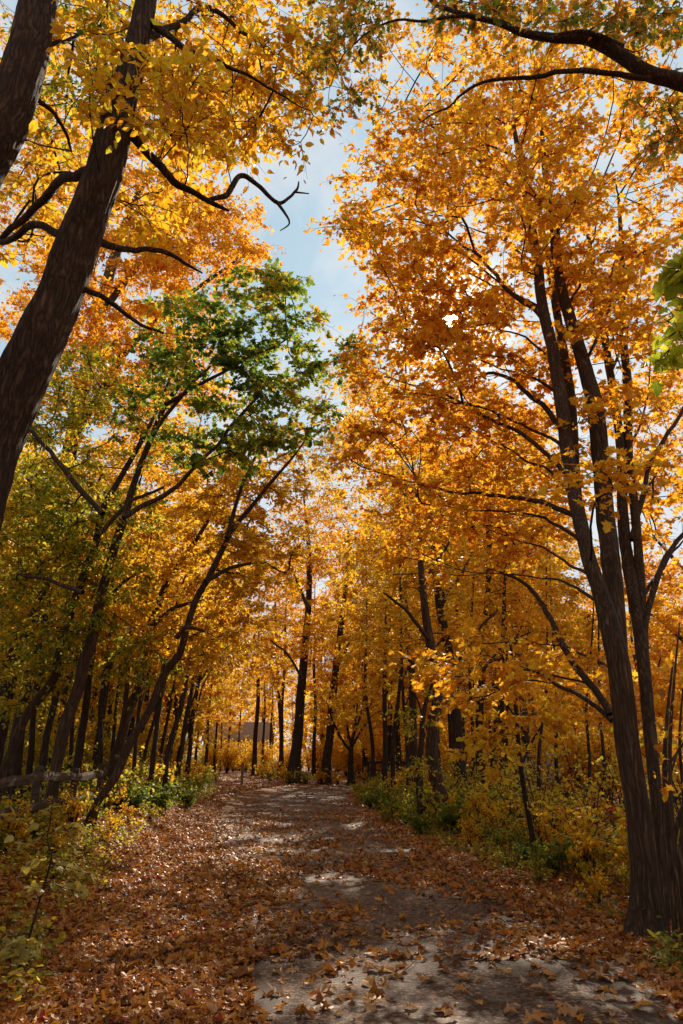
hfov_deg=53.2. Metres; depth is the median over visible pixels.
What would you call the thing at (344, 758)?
young tree
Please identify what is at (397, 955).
fallen leaf
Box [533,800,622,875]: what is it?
shrub
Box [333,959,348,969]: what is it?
fallen leaf
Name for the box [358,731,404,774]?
young tree
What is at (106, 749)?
young tree
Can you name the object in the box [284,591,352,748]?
forest tree
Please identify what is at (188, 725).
slim tree
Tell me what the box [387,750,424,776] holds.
young tree
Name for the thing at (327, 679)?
forest tree
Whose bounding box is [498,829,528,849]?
shrub
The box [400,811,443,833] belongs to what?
shrub
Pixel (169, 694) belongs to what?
forest tree
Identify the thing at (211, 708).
forest tree
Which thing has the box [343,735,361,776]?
young tree
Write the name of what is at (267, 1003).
tar patch
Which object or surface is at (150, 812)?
shrub
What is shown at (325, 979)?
fallen leaf
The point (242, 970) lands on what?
fallen leaf
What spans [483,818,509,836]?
shrub
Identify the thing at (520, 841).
shrub
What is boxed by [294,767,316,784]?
shrub
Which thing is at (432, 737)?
maple tree
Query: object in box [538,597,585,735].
forest tree
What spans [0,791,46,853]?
shrub
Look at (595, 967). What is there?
fallen leaf
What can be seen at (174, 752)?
young tree
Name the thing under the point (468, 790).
shrub
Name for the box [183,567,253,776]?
slim tree
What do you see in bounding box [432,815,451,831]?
shrub
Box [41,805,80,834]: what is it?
shrub
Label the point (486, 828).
shrub
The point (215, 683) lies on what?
forest tree
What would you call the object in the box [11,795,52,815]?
shrub
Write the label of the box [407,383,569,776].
forest tree
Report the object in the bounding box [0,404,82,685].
forest tree
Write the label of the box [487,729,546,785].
young tree
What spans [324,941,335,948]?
fallen leaf
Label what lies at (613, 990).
fallen leaf
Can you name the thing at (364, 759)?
forest tree
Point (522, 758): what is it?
young tree
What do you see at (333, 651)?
forest tree
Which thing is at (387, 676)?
forest tree
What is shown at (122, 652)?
leaning tree
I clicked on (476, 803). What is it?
shrub
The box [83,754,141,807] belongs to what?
shrub
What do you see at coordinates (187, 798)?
shrub
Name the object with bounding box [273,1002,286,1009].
fallen leaf
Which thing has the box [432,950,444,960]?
fallen leaf
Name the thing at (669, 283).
maple tree
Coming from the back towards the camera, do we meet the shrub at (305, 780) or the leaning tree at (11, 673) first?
the shrub at (305, 780)
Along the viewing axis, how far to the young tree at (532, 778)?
26.18 m
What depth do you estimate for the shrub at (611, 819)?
12.51 m
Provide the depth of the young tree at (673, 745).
11.90 m
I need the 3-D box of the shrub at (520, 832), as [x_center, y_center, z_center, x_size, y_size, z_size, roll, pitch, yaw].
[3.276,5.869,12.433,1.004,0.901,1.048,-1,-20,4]
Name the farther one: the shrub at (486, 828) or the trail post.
the trail post
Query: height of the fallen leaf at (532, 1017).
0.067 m
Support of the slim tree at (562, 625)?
on the ground at (232, 805)
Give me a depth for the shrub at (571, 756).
26.34 m
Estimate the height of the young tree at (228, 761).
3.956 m
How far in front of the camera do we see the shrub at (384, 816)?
18.83 m
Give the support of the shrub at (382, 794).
on the ground at (232, 805)
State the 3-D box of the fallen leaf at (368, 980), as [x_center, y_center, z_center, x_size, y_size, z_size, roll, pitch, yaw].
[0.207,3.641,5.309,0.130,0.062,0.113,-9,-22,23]
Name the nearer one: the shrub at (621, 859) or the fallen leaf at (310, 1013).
the fallen leaf at (310, 1013)
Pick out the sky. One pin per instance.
(303, 256)
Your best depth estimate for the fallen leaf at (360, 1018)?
4.62 m
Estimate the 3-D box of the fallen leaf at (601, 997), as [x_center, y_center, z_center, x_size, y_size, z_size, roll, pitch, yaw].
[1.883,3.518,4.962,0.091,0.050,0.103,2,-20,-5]
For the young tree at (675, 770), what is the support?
on the ground at (232, 805)
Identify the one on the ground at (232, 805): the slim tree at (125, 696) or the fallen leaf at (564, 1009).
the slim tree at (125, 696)
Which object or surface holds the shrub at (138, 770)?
on the ground at (232, 805)
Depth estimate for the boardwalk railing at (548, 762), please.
29.91 m
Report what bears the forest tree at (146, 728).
on the ground at (232, 805)
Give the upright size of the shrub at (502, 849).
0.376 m
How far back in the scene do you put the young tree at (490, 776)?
19.70 m
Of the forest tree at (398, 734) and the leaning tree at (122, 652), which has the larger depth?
the forest tree at (398, 734)
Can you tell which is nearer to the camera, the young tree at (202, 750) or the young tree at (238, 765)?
the young tree at (238, 765)
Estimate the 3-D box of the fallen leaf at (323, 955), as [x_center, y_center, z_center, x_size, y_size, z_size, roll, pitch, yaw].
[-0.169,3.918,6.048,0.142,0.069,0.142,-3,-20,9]
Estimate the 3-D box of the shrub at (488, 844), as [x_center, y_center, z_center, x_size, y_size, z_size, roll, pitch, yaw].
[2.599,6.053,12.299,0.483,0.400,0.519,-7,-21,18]
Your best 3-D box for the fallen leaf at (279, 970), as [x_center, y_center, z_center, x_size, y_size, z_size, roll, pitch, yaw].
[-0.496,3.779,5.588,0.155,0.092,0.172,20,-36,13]
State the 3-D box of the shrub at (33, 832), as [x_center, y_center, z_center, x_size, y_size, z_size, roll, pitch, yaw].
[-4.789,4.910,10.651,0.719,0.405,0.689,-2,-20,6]
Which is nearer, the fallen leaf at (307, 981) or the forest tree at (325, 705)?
the fallen leaf at (307, 981)
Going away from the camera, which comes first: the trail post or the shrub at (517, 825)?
the shrub at (517, 825)
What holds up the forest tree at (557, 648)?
on the ground at (232, 805)
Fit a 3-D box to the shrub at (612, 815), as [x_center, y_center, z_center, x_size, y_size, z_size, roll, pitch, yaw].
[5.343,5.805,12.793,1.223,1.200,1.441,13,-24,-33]
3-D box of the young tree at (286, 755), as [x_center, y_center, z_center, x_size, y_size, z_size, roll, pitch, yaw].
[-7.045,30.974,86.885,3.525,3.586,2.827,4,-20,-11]
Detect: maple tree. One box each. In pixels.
[0,0,285,797]
[218,481,361,783]
[224,574,303,767]
[284,359,514,811]
[284,453,418,783]
[303,0,682,939]
[367,436,570,801]
[428,423,626,792]
[566,343,682,778]
[638,234,682,397]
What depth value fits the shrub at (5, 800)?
11.25 m
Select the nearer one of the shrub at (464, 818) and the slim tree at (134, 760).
the shrub at (464, 818)
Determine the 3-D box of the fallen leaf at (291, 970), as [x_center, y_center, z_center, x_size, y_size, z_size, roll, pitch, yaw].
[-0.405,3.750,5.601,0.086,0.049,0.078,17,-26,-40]
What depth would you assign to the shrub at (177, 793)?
22.15 m
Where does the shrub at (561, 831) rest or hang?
on the ground at (232, 805)
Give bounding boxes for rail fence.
[0,764,116,821]
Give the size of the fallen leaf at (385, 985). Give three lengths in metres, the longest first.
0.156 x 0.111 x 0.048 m
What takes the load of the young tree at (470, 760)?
on the ground at (232, 805)
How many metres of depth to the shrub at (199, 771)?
42.03 m
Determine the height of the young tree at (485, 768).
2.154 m
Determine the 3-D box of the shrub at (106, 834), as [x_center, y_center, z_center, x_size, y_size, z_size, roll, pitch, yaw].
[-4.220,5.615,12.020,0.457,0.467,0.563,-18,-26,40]
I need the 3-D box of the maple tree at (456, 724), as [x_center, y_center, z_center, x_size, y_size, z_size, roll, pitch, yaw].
[4.647,3.155,24.862,7.254,14.408,7.060,0,-20,0]
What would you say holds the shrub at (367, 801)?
on the ground at (232, 805)
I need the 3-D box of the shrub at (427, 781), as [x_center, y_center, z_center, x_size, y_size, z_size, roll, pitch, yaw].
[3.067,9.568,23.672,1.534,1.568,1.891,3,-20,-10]
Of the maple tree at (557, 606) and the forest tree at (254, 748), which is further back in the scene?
the forest tree at (254, 748)
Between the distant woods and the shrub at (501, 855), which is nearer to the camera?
the shrub at (501, 855)
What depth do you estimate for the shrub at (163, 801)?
17.04 m
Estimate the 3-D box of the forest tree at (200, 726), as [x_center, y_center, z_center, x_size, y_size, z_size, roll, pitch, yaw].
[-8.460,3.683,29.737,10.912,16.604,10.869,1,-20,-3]
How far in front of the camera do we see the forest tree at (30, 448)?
25.98 m
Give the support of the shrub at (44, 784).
on the ground at (232, 805)
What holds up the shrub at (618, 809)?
on the ground at (232, 805)
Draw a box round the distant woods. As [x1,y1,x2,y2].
[111,655,668,768]
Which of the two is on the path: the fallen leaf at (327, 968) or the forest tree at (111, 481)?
the fallen leaf at (327, 968)
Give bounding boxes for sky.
[0,0,682,757]
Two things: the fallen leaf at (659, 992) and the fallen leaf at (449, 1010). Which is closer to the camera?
the fallen leaf at (449, 1010)
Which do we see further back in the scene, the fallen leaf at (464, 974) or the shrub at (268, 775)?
the shrub at (268, 775)
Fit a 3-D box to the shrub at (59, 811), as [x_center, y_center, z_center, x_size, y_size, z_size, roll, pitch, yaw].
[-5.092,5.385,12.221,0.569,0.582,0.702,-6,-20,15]
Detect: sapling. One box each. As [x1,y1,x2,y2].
[0,799,94,966]
[445,636,581,853]
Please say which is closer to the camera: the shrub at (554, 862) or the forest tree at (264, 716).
the shrub at (554, 862)
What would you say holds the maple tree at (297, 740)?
on the ground at (232, 805)
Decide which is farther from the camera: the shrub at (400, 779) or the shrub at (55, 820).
the shrub at (400, 779)
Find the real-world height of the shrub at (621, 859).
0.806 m
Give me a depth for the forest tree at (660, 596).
76.20 m
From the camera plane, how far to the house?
99.19 m
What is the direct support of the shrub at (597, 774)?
on the ground at (232, 805)
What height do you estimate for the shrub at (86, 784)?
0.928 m
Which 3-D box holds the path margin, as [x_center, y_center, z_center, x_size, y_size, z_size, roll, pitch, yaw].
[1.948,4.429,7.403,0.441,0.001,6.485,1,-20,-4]
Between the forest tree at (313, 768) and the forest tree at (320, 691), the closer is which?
the forest tree at (313, 768)
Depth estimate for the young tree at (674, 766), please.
28.23 m
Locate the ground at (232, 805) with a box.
[0,758,676,1023]
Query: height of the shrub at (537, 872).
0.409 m
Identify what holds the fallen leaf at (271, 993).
on the path
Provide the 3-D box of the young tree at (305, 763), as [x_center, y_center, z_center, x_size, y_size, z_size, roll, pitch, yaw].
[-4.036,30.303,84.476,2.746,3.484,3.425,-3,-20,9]
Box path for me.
[217,785,677,1023]
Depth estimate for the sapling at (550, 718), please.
11.05 m
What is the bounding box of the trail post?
[240,762,243,784]
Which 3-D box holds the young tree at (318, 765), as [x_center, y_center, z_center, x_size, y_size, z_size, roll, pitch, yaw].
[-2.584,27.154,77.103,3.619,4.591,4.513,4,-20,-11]
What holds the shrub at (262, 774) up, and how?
on the ground at (232, 805)
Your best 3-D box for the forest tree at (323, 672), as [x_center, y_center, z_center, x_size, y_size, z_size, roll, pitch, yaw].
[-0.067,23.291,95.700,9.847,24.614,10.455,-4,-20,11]
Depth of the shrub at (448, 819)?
15.97 m
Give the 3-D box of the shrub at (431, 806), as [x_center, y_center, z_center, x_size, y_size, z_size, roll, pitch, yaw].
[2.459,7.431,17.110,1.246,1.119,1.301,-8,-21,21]
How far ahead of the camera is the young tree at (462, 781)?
21.49 m
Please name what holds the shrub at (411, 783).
on the ground at (232, 805)
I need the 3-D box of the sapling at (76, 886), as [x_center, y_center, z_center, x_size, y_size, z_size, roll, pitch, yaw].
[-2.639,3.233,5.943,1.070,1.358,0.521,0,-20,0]
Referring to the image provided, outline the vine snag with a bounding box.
[378,683,443,816]
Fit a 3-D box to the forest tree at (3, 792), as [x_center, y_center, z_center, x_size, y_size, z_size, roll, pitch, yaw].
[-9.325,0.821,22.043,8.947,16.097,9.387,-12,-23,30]
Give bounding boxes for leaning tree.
[0,332,208,791]
[0,451,138,766]
[0,474,186,806]
[44,256,387,807]
[76,422,257,808]
[83,425,332,829]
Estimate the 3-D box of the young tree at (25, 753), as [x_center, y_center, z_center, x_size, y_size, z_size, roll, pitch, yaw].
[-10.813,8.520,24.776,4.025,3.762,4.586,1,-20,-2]
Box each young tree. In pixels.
[3,729,28,754]
[10,709,107,774]
[22,722,116,782]
[26,701,132,772]
[34,728,106,792]
[48,737,105,792]
[69,710,169,781]
[75,719,152,759]
[104,726,169,760]
[115,702,205,768]
[191,750,204,762]
[193,741,217,761]
[198,742,223,770]
[205,738,236,769]
[211,735,246,772]
[218,738,246,768]
[222,735,248,770]
[223,753,237,771]
[233,739,268,757]
[236,752,246,770]
[238,746,266,771]
[243,744,263,766]
[244,739,269,768]
[257,740,278,761]
[259,749,273,764]
[274,743,291,767]
[276,742,303,767]
[301,742,311,770]
[304,733,323,772]
[306,734,337,768]
[331,731,361,775]
[331,742,343,772]
[333,737,361,771]
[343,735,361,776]
[343,740,381,773]
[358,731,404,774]
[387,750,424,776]
[395,738,405,766]
[439,754,482,792]
[440,740,448,769]
[440,751,493,791]
[442,758,489,800]
[449,761,499,792]
[452,765,482,793]
[465,722,538,774]
[465,734,488,779]
[465,749,497,789]
[466,749,536,827]
[470,757,513,820]
[471,741,545,816]
[477,762,542,830]
[478,754,540,816]
[483,731,489,774]
[483,743,522,790]
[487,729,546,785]
[489,765,551,827]
[497,731,535,789]
[498,729,551,781]
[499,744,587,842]
[504,759,567,807]
[508,742,563,794]
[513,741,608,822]
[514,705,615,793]
[520,724,592,773]
[535,735,578,781]
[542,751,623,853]
[544,706,613,796]
[545,757,617,823]
[560,743,618,801]
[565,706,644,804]
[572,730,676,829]
[582,721,660,792]
[600,719,681,807]
[611,752,680,846]
[615,736,682,818]
[643,727,682,791]
[659,729,682,793]
[661,741,682,797]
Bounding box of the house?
[201,722,273,768]
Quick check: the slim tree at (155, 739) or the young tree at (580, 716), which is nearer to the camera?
the slim tree at (155, 739)
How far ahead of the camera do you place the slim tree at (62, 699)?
22.99 m
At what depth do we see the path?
5.93 m
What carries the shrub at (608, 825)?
on the ground at (232, 805)
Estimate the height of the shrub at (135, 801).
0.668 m
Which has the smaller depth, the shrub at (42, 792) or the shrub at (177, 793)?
the shrub at (42, 792)
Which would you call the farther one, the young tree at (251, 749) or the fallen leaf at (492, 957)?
the young tree at (251, 749)
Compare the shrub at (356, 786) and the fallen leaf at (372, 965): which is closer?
the fallen leaf at (372, 965)
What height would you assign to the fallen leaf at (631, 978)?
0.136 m
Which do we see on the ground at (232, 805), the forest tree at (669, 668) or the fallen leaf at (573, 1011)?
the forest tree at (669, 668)
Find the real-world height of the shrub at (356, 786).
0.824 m
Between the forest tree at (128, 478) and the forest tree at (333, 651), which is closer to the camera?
the forest tree at (128, 478)
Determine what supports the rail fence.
on the ground at (232, 805)
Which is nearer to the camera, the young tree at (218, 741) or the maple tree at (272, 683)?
the maple tree at (272, 683)
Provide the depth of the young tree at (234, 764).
71.57 m
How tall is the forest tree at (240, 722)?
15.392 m
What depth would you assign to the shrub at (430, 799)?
19.16 m
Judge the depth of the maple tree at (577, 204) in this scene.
11.63 m
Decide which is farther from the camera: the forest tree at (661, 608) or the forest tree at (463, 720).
the forest tree at (661, 608)
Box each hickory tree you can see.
[0,0,145,186]
[0,0,361,531]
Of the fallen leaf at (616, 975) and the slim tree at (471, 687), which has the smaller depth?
the fallen leaf at (616, 975)
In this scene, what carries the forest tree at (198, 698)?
on the ground at (232, 805)
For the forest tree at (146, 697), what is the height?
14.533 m
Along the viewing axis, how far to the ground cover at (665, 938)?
8.37 m
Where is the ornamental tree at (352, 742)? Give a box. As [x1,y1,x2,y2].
[299,674,401,784]
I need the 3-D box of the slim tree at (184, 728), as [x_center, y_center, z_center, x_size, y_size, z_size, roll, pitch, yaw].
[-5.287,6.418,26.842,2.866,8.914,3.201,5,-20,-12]
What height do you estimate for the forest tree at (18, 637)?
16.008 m
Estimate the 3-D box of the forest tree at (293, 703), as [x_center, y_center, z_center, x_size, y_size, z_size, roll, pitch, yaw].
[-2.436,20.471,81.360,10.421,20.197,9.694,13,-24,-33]
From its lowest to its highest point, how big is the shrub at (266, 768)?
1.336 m
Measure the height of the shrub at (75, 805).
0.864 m
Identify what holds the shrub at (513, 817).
on the ground at (232, 805)
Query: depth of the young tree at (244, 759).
79.16 m
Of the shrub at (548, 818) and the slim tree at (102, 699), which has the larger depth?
the slim tree at (102, 699)
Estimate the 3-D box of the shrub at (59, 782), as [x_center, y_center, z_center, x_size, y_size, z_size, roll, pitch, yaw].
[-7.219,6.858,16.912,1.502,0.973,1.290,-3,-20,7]
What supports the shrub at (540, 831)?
on the ground at (232, 805)
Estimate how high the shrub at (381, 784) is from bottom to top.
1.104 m
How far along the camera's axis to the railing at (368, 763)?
41.65 m
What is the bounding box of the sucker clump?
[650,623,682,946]
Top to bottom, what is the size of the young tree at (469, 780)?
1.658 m
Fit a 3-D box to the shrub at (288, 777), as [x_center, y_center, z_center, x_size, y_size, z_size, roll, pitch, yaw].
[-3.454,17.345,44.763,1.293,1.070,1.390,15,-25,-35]
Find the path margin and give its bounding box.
[450,873,682,1023]
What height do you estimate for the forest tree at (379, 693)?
18.913 m
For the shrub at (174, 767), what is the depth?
19.85 m
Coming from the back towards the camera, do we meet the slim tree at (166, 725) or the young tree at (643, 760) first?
the slim tree at (166, 725)
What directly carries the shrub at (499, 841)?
on the ground at (232, 805)
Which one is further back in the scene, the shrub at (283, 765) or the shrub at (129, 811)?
the shrub at (283, 765)
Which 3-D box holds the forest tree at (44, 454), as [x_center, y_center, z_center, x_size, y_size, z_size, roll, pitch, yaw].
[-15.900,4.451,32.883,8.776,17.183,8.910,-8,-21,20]
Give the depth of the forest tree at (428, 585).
53.01 m
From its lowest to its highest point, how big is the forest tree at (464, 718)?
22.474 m
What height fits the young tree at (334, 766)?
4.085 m
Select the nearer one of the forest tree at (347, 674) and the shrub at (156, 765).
the shrub at (156, 765)
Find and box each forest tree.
[0,332,211,800]
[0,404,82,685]
[0,420,40,642]
[0,426,274,766]
[0,443,70,711]
[0,443,153,735]
[0,450,123,758]
[0,484,154,755]
[0,484,155,748]
[0,512,99,719]
[0,543,117,731]
[3,434,80,707]
[4,462,141,701]
[23,430,215,771]
[70,487,189,755]
[70,513,198,739]
[72,526,176,729]
[87,502,227,760]
[97,559,218,733]
[113,528,245,739]
[129,491,224,741]
[133,490,254,740]
[145,585,222,735]
[153,664,223,738]
[161,662,232,748]
[163,640,239,751]
[172,641,242,764]
[184,613,257,765]
[200,665,241,772]
[201,677,247,771]
[210,648,254,770]
[222,668,262,769]
[228,554,304,775]
[233,662,294,755]
[238,642,293,763]
[246,546,326,774]
[248,635,296,765]
[272,576,327,768]
[274,607,356,752]
[276,562,352,776]
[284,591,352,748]
[304,504,422,780]
[304,514,466,772]
[304,603,394,774]
[305,587,380,746]
[305,604,375,741]
[307,479,480,775]
[308,595,360,770]
[310,380,514,781]
[311,583,407,757]
[312,595,374,772]
[316,624,376,739]
[337,593,425,750]
[342,434,539,780]
[344,592,444,752]
[359,591,487,755]
[362,497,488,765]
[368,462,475,780]
[378,489,542,774]
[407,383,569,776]
[415,456,582,761]
[419,577,493,747]
[422,572,567,782]
[439,520,545,732]
[446,415,574,786]
[455,495,569,740]
[475,508,597,785]
[480,557,556,780]
[491,573,580,782]
[506,586,582,746]
[531,533,634,734]
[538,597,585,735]
[552,634,604,736]
[556,593,641,736]
[570,622,634,741]
[572,600,636,732]
[575,567,682,737]
[594,619,678,735]
[623,572,682,736]
[628,587,682,736]
[653,574,682,677]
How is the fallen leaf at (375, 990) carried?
on the path
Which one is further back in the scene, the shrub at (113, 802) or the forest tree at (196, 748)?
the forest tree at (196, 748)
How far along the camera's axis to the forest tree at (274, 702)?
109.04 m
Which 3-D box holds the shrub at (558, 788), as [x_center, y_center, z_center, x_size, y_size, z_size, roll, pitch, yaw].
[4.682,5.951,14.624,1.933,2.270,1.588,-1,-20,2]
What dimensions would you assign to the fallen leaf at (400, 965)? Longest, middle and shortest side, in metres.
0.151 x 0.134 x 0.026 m
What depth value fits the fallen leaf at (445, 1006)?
4.76 m
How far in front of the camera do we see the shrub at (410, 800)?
20.12 m
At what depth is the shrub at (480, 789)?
18.38 m
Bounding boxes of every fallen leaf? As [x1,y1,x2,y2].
[234,959,252,979]
[267,986,279,995]
[272,967,282,974]
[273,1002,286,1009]
[286,965,295,973]
[296,1004,314,1019]
[302,978,314,983]
[308,969,322,979]
[308,987,322,998]
[313,949,326,958]
[315,951,329,958]
[316,961,330,973]
[316,988,329,1003]
[320,1000,328,1009]
[320,1001,333,1009]
[321,982,331,990]
[322,975,331,981]
[323,959,335,974]
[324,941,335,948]
[328,967,338,976]
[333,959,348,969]
[335,994,345,1000]
[346,956,356,967]
[349,1014,363,1020]
[361,975,374,986]
[361,997,380,1010]
[362,962,374,971]
[362,992,375,1002]
[365,945,380,955]
[367,962,378,969]
[368,979,384,995]
[372,995,386,1002]
[376,980,387,987]
[378,963,394,972]
[391,944,406,958]
[393,964,407,968]
[394,969,404,978]
[398,950,410,957]
[403,1001,417,1008]
[413,952,424,960]
[418,974,432,980]
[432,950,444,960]
[434,1001,453,1015]
[437,961,448,971]
[442,946,452,952]
[444,1007,457,1015]
[454,984,466,990]
[457,971,472,977]
[459,951,472,958]
[474,973,482,979]
[483,942,496,951]
[487,953,499,959]
[487,960,496,967]
[501,967,511,972]
[503,953,514,959]
[504,1002,518,1013]
[521,1008,544,1023]
[530,961,542,967]
[530,982,551,992]
[533,1009,548,1017]
[548,949,561,955]
[552,1016,564,1023]
[557,1001,570,1015]
[565,1002,587,1016]
[574,1012,584,1020]
[576,963,594,979]
[578,955,586,961]
[585,953,597,964]
[585,960,600,970]
[592,991,606,1000]
[595,970,606,975]
[607,970,618,979]
[607,988,619,993]
[617,955,628,963]
[619,968,635,981]
[626,995,635,1002]
[632,998,653,1009]
[636,984,646,990]
[653,988,670,996]
[657,1009,668,1017]
[673,1009,682,1018]
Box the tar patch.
[234,951,274,1023]
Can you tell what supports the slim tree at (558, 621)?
on the ground at (232, 805)
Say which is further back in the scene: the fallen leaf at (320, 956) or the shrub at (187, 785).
the shrub at (187, 785)
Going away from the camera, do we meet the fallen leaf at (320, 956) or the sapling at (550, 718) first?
the fallen leaf at (320, 956)
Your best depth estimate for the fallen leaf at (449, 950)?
6.21 m
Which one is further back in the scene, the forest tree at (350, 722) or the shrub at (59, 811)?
the forest tree at (350, 722)
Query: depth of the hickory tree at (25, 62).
6.86 m
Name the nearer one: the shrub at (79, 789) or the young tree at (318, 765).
the shrub at (79, 789)
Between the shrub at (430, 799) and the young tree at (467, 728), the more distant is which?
the young tree at (467, 728)
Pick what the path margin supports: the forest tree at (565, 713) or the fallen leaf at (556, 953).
the fallen leaf at (556, 953)
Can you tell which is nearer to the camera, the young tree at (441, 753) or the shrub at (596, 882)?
the shrub at (596, 882)
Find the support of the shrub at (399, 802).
on the ground at (232, 805)
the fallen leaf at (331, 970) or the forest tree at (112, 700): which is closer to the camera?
the fallen leaf at (331, 970)
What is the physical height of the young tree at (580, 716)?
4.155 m
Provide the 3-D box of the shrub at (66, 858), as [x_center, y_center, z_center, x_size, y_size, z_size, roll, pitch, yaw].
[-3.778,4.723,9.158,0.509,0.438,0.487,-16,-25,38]
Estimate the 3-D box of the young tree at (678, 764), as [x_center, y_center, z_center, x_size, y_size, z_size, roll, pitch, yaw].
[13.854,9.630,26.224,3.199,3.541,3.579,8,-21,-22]
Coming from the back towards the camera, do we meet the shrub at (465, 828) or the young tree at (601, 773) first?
the young tree at (601, 773)
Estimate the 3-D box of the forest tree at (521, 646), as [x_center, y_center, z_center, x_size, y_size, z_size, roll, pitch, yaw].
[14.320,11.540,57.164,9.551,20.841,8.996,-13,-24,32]
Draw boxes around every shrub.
[0,791,22,806]
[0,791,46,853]
[0,796,48,840]
[0,828,12,851]
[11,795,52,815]
[12,796,40,818]
[15,761,70,801]
[16,781,69,798]
[20,770,67,795]
[25,814,54,837]
[33,798,68,832]
[36,821,75,853]
[39,797,71,824]
[39,845,75,878]
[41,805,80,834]
[45,782,98,827]
[61,771,96,794]
[61,781,96,810]
[73,788,122,817]
[73,826,107,852]
[79,780,119,799]
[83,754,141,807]
[89,817,121,843]
[90,761,160,803]
[96,808,126,830]
[106,779,134,810]
[106,813,127,825]
[110,784,158,811]
[116,799,141,821]
[124,757,167,798]
[125,746,179,799]
[134,802,163,818]
[136,758,173,773]
[143,753,182,782]
[144,781,183,811]
[145,759,178,785]
[153,778,173,792]
[168,761,193,781]
[169,761,205,781]
[170,776,185,793]
[171,786,187,800]
[175,779,195,794]
[175,781,198,797]
[175,785,201,806]
[192,775,203,784]
[194,762,207,774]
[202,760,216,776]
[210,771,224,781]
[254,764,266,777]
[259,762,277,777]
[262,770,279,781]
[269,760,285,777]
[278,761,301,780]
[278,770,298,783]
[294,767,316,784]
[310,765,328,783]
[331,770,347,784]
[348,780,370,794]
[351,782,369,799]
[354,792,380,807]
[358,767,378,781]
[361,776,390,794]
[362,772,390,791]
[364,772,390,791]
[367,794,387,809]
[371,776,394,793]
[372,800,395,821]
[375,787,398,803]
[378,790,415,803]
[380,797,402,816]
[385,789,428,809]
[387,776,414,793]
[387,777,410,790]
[390,784,415,796]
[391,791,417,812]
[394,797,432,825]
[397,806,416,823]
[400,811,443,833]
[403,780,432,803]
[410,767,453,803]
[412,785,463,827]
[416,774,473,798]
[420,775,464,802]
[422,801,445,819]
[424,772,464,797]
[429,800,469,832]
[431,793,470,829]
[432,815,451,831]
[444,780,519,817]
[445,785,495,803]
[448,783,513,837]
[455,807,478,832]
[456,812,478,836]
[457,784,513,818]
[457,820,482,846]
[458,815,485,840]
[467,819,489,838]
[469,793,528,840]
[471,835,499,854]
[472,810,502,844]
[478,828,515,848]
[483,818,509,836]
[487,842,515,862]
[488,847,518,865]
[494,808,544,852]
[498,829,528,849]
[503,802,547,837]
[504,840,556,865]
[506,798,554,835]
[507,800,578,858]
[513,837,544,854]
[517,851,547,869]
[518,855,557,881]
[520,768,589,800]
[521,835,576,874]
[526,799,615,864]
[533,793,590,845]
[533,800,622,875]
[539,815,627,876]
[545,802,608,833]
[547,761,587,797]
[559,782,616,823]
[565,836,628,880]
[568,789,613,835]
[568,858,618,887]
[574,860,626,904]
[581,791,626,846]
[588,807,678,873]
[595,843,628,885]
[601,797,626,830]
[605,819,626,846]
[607,860,629,891]
[612,796,679,841]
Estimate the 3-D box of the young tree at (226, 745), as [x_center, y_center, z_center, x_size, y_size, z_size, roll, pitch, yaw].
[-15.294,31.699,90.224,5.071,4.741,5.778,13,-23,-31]
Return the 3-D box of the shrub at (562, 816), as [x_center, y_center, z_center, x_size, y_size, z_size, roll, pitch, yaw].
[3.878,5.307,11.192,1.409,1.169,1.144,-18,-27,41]
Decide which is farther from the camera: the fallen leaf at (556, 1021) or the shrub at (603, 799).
the shrub at (603, 799)
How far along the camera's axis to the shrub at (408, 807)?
17.09 m
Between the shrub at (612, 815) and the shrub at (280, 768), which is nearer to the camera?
the shrub at (612, 815)
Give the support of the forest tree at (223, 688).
on the ground at (232, 805)
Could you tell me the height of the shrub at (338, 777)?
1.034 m
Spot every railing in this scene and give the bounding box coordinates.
[366,761,405,782]
[523,754,597,797]
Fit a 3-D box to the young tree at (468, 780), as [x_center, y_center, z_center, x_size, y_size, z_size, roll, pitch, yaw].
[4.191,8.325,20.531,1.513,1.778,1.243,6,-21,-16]
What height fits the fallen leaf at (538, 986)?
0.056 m
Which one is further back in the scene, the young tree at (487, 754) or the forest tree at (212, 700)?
the forest tree at (212, 700)
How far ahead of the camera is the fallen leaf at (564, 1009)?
4.73 m
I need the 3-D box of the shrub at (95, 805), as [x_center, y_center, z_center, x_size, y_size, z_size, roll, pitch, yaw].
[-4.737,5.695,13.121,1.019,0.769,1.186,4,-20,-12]
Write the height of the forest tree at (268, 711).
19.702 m
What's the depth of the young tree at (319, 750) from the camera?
70.87 m
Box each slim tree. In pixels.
[2,539,81,798]
[8,508,87,803]
[19,522,105,788]
[52,558,139,770]
[54,578,95,733]
[78,550,157,770]
[90,546,175,802]
[102,619,136,754]
[115,552,195,770]
[133,534,234,808]
[142,576,192,766]
[157,559,221,769]
[162,550,248,791]
[169,591,231,765]
[175,567,242,779]
[176,611,234,761]
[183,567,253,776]
[338,558,391,781]
[352,530,411,788]
[364,555,429,794]
[365,525,429,798]
[451,509,500,779]
[470,482,539,806]
[478,539,539,775]
[507,532,580,808]
[521,553,590,786]
[556,578,627,804]
[565,556,634,814]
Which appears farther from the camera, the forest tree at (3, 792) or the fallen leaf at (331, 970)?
the forest tree at (3, 792)
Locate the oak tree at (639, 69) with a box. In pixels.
[275,0,682,175]
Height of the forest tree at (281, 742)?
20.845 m
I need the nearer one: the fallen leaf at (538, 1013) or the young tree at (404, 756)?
the fallen leaf at (538, 1013)
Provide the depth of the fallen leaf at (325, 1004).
4.80 m
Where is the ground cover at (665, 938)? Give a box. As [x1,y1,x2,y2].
[0,783,682,1006]
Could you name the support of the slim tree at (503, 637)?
on the ground at (232, 805)
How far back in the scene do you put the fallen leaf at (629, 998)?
4.96 m
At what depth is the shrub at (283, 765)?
48.51 m

